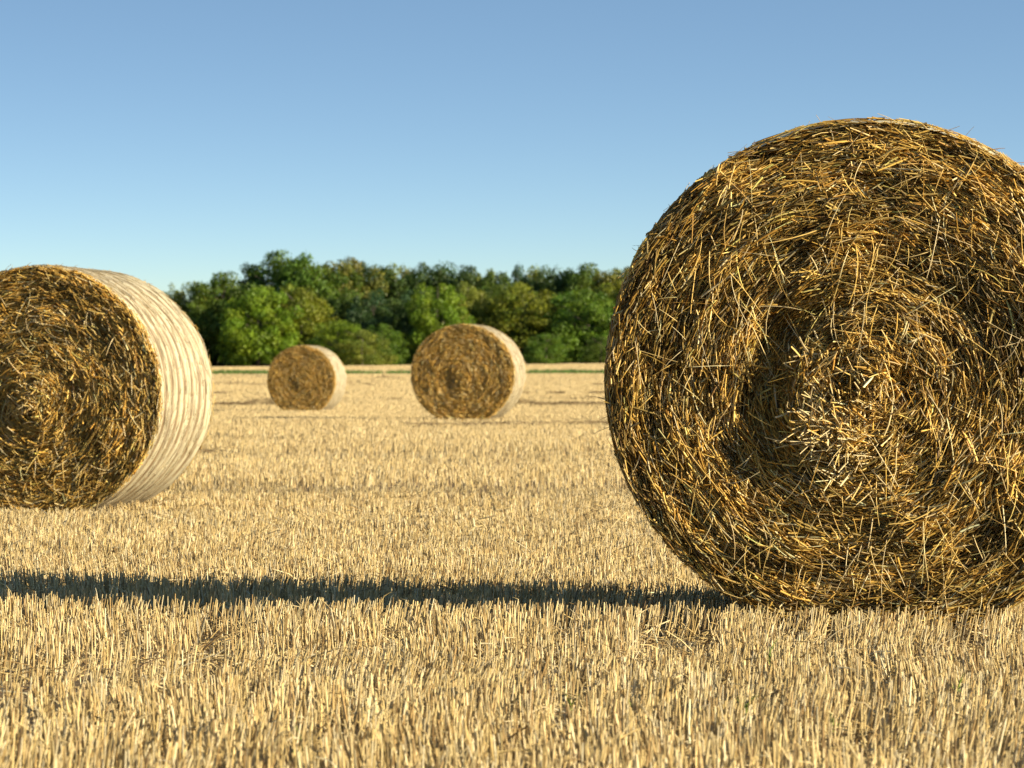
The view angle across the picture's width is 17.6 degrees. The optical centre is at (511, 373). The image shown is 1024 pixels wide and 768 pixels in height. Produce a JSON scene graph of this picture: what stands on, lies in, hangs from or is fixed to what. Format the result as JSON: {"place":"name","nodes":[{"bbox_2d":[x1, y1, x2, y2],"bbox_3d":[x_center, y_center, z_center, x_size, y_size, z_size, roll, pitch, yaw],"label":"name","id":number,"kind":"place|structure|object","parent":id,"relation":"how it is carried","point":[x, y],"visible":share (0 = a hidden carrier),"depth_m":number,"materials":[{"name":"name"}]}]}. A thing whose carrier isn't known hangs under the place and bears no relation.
{"place":"outdoors","nodes":[
{"label":"outdoors","id":0,"kind":"place"},
{"bbox_2d":[0,362,1023,767],"bbox_3d":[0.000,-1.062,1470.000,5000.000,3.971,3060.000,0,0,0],"label":"ground","id":1,"kind":"structure","parent":0,"point":[76,682],"depth_m":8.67,"materials":[{"name":"beige plant"}]},
{"bbox_2d":[0,262,215,514],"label":"straw bale","id":2,"kind":"object","parent":1,"relation":"on","point":[106,386],"visible":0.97,"depth_m":20.18},
{"bbox_2d":[168,283,187,299],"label":"tree","id":3,"kind":"object","parent":1,"relation":"on","point":[172,290],"visible":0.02,"depth_m":318.13,"materials":[{"name":"green plant"}]},
{"bbox_2d":[164,281,227,366],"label":"tree","id":4,"kind":"object","parent":1,"relation":"on","point":[181,295],"visible":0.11,"depth_m":304.64,"materials":[{"name":"green plant"}]},
{"bbox_2d":[180,270,266,366],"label":"tree","id":5,"kind":"object","parent":1,"relation":"on","point":[222,286],"visible":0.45,"depth_m":302.30,"materials":[{"name":"green plant"}]},
{"bbox_2d":[235,266,279,364],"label":"tree","id":6,"kind":"object","parent":1,"relation":"on","point":[251,281],"visible":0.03,"depth_m":330.01,"materials":[{"name":"green plant"}]},
{"bbox_2d":[214,285,305,365],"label":"tree","id":7,"kind":"object","parent":1,"relation":"on","point":[257,342],"visible":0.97,"depth_m":298.32,"materials":[{"name":"green plant"}]},
{"bbox_2d":[237,249,337,364],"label":"tree","id":8,"kind":"object","parent":1,"relation":"on","point":[252,271],"visible":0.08,"depth_m":329.16,"materials":[{"name":"green plant"}]},
{"bbox_2d":[250,250,340,336],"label":"tree","id":9,"kind":"object","parent":1,"relation":"on","point":[327,290],"visible":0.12,"depth_m":326.10,"materials":[{"name":"green plant"}]},
{"bbox_2d":[290,725,310,757],"bbox_3d":[-0.392,0.694,6.136,0.036,0.088,0.037,0,0,-23],"label":"weed","id":10,"kind":"object","parent":1,"relation":"on","point":[300,740],"visible":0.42,"depth_m":6.13,"materials":[{"name":"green plant"}]},
{"bbox_2d":[261,283,341,361],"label":"tree","id":11,"kind":"object","parent":1,"relation":"on","point":[316,314],"visible":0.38,"depth_m":301.72,"materials":[{"name":"green plant"}]},
{"bbox_2d":[267,345,346,412],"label":"straw bale","id":12,"kind":"object","parent":1,"relation":"on","point":[306,377],"visible":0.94,"depth_m":74.61},
{"bbox_2d":[305,319,369,365],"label":"shrub","id":13,"kind":"object","parent":1,"relation":"on","point":[335,328],"visible":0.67,"depth_m":292.20,"materials":[{"name":"green plant"}]},
{"bbox_2d":[316,264,370,316],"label":"tree","id":14,"kind":"object","parent":1,"relation":"on","point":[336,280],"visible":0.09,"depth_m":334.59,"materials":[{"name":"green plant"}]},
{"bbox_2d":[322,291,364,339],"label":"tree","id":15,"kind":"object","parent":1,"relation":"on","point":[342,305],"visible":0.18,"depth_m":317.07,"materials":[{"name":"green plant"}]},
{"bbox_2d":[317,256,388,313],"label":"tree","id":16,"kind":"object","parent":1,"relation":"on","point":[375,282],"visible":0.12,"depth_m":337.02,"materials":[{"name":"green plant"}]},
{"bbox_2d":[333,329,397,365],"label":"shrub","id":17,"kind":"object","parent":1,"relation":"on","point":[363,337],"visible":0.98,"depth_m":290.23,"materials":[{"name":"green plant"}]},
{"bbox_2d":[341,289,408,359],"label":"tree","id":18,"kind":"object","parent":1,"relation":"on","point":[356,316],"visible":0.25,"depth_m":314.62,"materials":[{"name":"green plant"}]},
{"bbox_2d":[343,260,409,306],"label":"tree","id":19,"kind":"object","parent":1,"relation":"on","point":[395,287],"visible":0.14,"depth_m":339.16,"materials":[{"name":"green plant"}]},
{"bbox_2d":[357,323,409,365],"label":"shrub","id":20,"kind":"object","parent":1,"relation":"on","point":[394,342],"visible":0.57,"depth_m":293.34,"materials":[{"name":"green plant"}]},
{"bbox_2d":[359,297,415,364],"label":"tree","id":21,"kind":"object","parent":1,"relation":"on","point":[398,319],"visible":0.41,"depth_m":303.41,"materials":[{"name":"green plant"}]},
{"bbox_2d":[376,262,407,303],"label":"tree","id":22,"kind":"object","parent":1,"relation":"on","point":[397,270],"visible":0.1,"depth_m":340.96,"materials":[{"name":"green plant"}]},
{"bbox_2d":[198,375,608,453],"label":"loose straw","id":23,"kind":"object","parent":1,"relation":"on","point":[203,450],"visible":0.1,"depth_m":85.38,"materials":[{"name":"beige plant"}]},
{"bbox_2d":[396,265,418,299],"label":"tree","id":24,"kind":"object","parent":1,"relation":"on","point":[402,272],"visible":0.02,"depth_m":344.88,"materials":[{"name":"green plant"}]},
{"bbox_2d":[212,369,603,374],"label":"grass verge","id":25,"kind":"object","parent":1,"relation":"on","point":[263,371],"depth_m":198.41,"materials":[{"name":"plant"}]},
{"bbox_2d":[399,286,443,334],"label":"tree","id":26,"kind":"object","parent":1,"relation":"on","point":[405,297],"visible":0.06,"depth_m":317.40,"materials":[{"name":"green plant"}]},
{"bbox_2d":[399,262,453,306],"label":"tree","id":27,"kind":"object","parent":1,"relation":"on","point":[422,275],"visible":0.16,"depth_m":340.82,"materials":[{"name":"green plant"}]},
{"bbox_2d":[403,282,476,364],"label":"tree","id":28,"kind":"object","parent":1,"relation":"on","point":[425,318],"visible":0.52,"depth_m":297.99,"materials":[{"name":"green plant"}]},
{"bbox_2d":[429,260,468,295],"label":"tree","id":29,"kind":"object","parent":1,"relation":"on","point":[451,273],"visible":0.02,"depth_m":344.50,"materials":[{"name":"green plant"}]},
{"bbox_2d":[433,264,493,316],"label":"tree","id":30,"kind":"object","parent":1,"relation":"on","point":[469,274],"visible":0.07,"depth_m":338.99,"materials":[{"name":"green plant"}]},
{"bbox_2d":[410,322,527,421],"bbox_3d":[-0.688,-0.007,52.501,1.730,1.605,1.382,0,0,8],"label":"straw bale","id":31,"kind":"object","parent":1,"relation":"on","point":[462,371],"visible":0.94,"depth_m":51.90},
{"bbox_2d":[441,281,498,327],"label":"tree","id":32,"kind":"object","parent":1,"relation":"on","point":[473,296],"visible":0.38,"depth_m":300.96,"materials":[{"name":"green plant"}]},
{"bbox_2d":[477,268,498,283],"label":"tree","id":33,"kind":"object","parent":1,"relation":"on","point":[495,281],"visible":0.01,"depth_m":345.64,"materials":[{"name":"green plant"}]},
{"bbox_2d":[468,283,525,344],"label":"tree","id":34,"kind":"object","parent":1,"relation":"on","point":[494,290],"visible":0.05,"depth_m":305.37,"materials":[{"name":"green plant"}]},
{"bbox_2d":[477,270,530,307],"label":"tree","id":35,"kind":"object","parent":1,"relation":"on","point":[501,276],"visible":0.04,"depth_m":338.92,"materials":[{"name":"green plant"}]},
{"bbox_2d":[499,264,539,301],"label":"tree","id":36,"kind":"object","parent":1,"relation":"on","point":[516,272],"visible":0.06,"depth_m":343.80,"materials":[{"name":"green plant"}]},
{"bbox_2d":[471,281,571,363],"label":"tree","id":37,"kind":"object","parent":1,"relation":"on","point":[509,320],"visible":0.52,"depth_m":298.91,"materials":[{"name":"green plant"}]},
{"bbox_2d":[524,264,553,294],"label":"tree","id":38,"kind":"object","parent":1,"relation":"on","point":[535,274],"visible":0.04,"depth_m":345.76,"materials":[{"name":"green plant"}]},
{"bbox_2d":[521,332,571,363],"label":"shrub","id":39,"kind":"object","parent":1,"relation":"on","point":[544,355],"visible":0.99,"depth_m":291.43,"materials":[{"name":"green plant"}]},
{"bbox_2d":[521,264,579,360],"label":"tree","id":40,"kind":"object","parent":1,"relation":"on","point":[548,278],"visible":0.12,"depth_m":341.08,"materials":[{"name":"green plant"}]},
{"bbox_2d":[527,291,583,363],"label":"tree","id":41,"kind":"object","parent":1,"relation":"on","point":[577,309],"visible":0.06,"depth_m":303.01,"materials":[{"name":"green plant"}]},
{"bbox_2d":[562,689,578,714],"bbox_3d":[0.119,0.704,7.019,0.035,0.065,0.052,0,0,-38],"label":"weed","id":42,"kind":"object","parent":1,"relation":"on","point":[568,700],"visible":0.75,"depth_m":7.01,"materials":[{"name":"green plant"}]},
{"bbox_2d":[535,288,615,362],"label":"tree","id":43,"kind":"object","parent":1,"relation":"on","point":[597,313],"visible":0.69,"depth_m":297.02,"materials":[{"name":"green plant"}]},
{"bbox_2d":[551,262,609,324],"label":"tree","id":44,"kind":"object","parent":1,"relation":"on","point":[581,278],"visible":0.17,"depth_m":338.97,"materials":[{"name":"green plant"}]},
{"bbox_2d":[577,335,606,363],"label":"shrub","id":45,"kind":"object","parent":1,"relation":"on","point":[599,348],"visible":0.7,"depth_m":292.39,"materials":[{"name":"green plant"}]},
{"bbox_2d":[582,279,621,354],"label":"tree","id":46,"kind":"object","parent":1,"relation":"on","point":[608,290],"visible":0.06,"depth_m":304.38,"materials":[{"name":"green plant"}]},
{"bbox_2d":[589,267,621,282],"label":"tree","id":47,"kind":"object","parent":1,"relation":"on","point":[601,273],"visible":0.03,"depth_m":343.03,"materials":[{"name":"green plant"}]},
{"bbox_2d":[583,266,629,297],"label":"tree","id":48,"kind":"object","parent":1,"relation":"on","point":[614,276],"visible":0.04,"depth_m":339.44,"materials":[{"name":"green plant"}]},
{"bbox_2d":[607,290,619,310],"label":"tree","id":49,"kind":"object","parent":1,"relation":"on","point":[614,301],"visible":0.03,"depth_m":302.61,"materials":[{"name":"green plant"}]},
{"bbox_2d":[737,693,758,715],"bbox_3d":[0.497,0.704,6.973,0.052,0.065,0.035,0,0,8],"label":"weed","id":50,"kind":"object","parent":1,"relation":"on","point":[746,706],"visible":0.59,"depth_m":6.97,"materials":[{"name":"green plant"}]},
{"bbox_2d":[766,638,778,665],"bbox_3d":[0.639,0.696,8.174,0.036,0.088,0.037,0,0,21],"label":"weed","id":51,"kind":"object","parent":1,"relation":"on","point":[769,654],"visible":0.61,"depth_m":8.17,"materials":[{"name":"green plant"}]},
{"bbox_2d":[592,114,1023,632],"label":"straw bale","id":52,"kind":"object","parent":1,"relation":"on","point":[813,381],"visible":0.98,"depth_m":9.80},
{"bbox_2d":[829,713,840,734],"bbox_3d":[0.643,0.706,6.686,0.035,0.059,0.032,0,0,-43],"label":"weed","id":53,"kind":"object","parent":1,"relation":"on","point":[833,722],"visible":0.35,"depth_m":6.68,"materials":[{"name":"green plant"}]},
{"bbox_2d":[952,673,964,693],"bbox_3d":[1.008,0.706,7.488,0.032,0.059,0.035,0,0,3],"label":"weed","id":54,"kind":"object","parent":1,"relation":"on","point":[959,686],"visible":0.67,"depth_m":7.49,"materials":[{"name":"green plant"}]},
{"bbox_2d":[0,0,1023,300],"label":"sky","id":55,"kind":"structure","parent":0,"point":[161,143],"materials":[{"name":"blue"}]}
]}

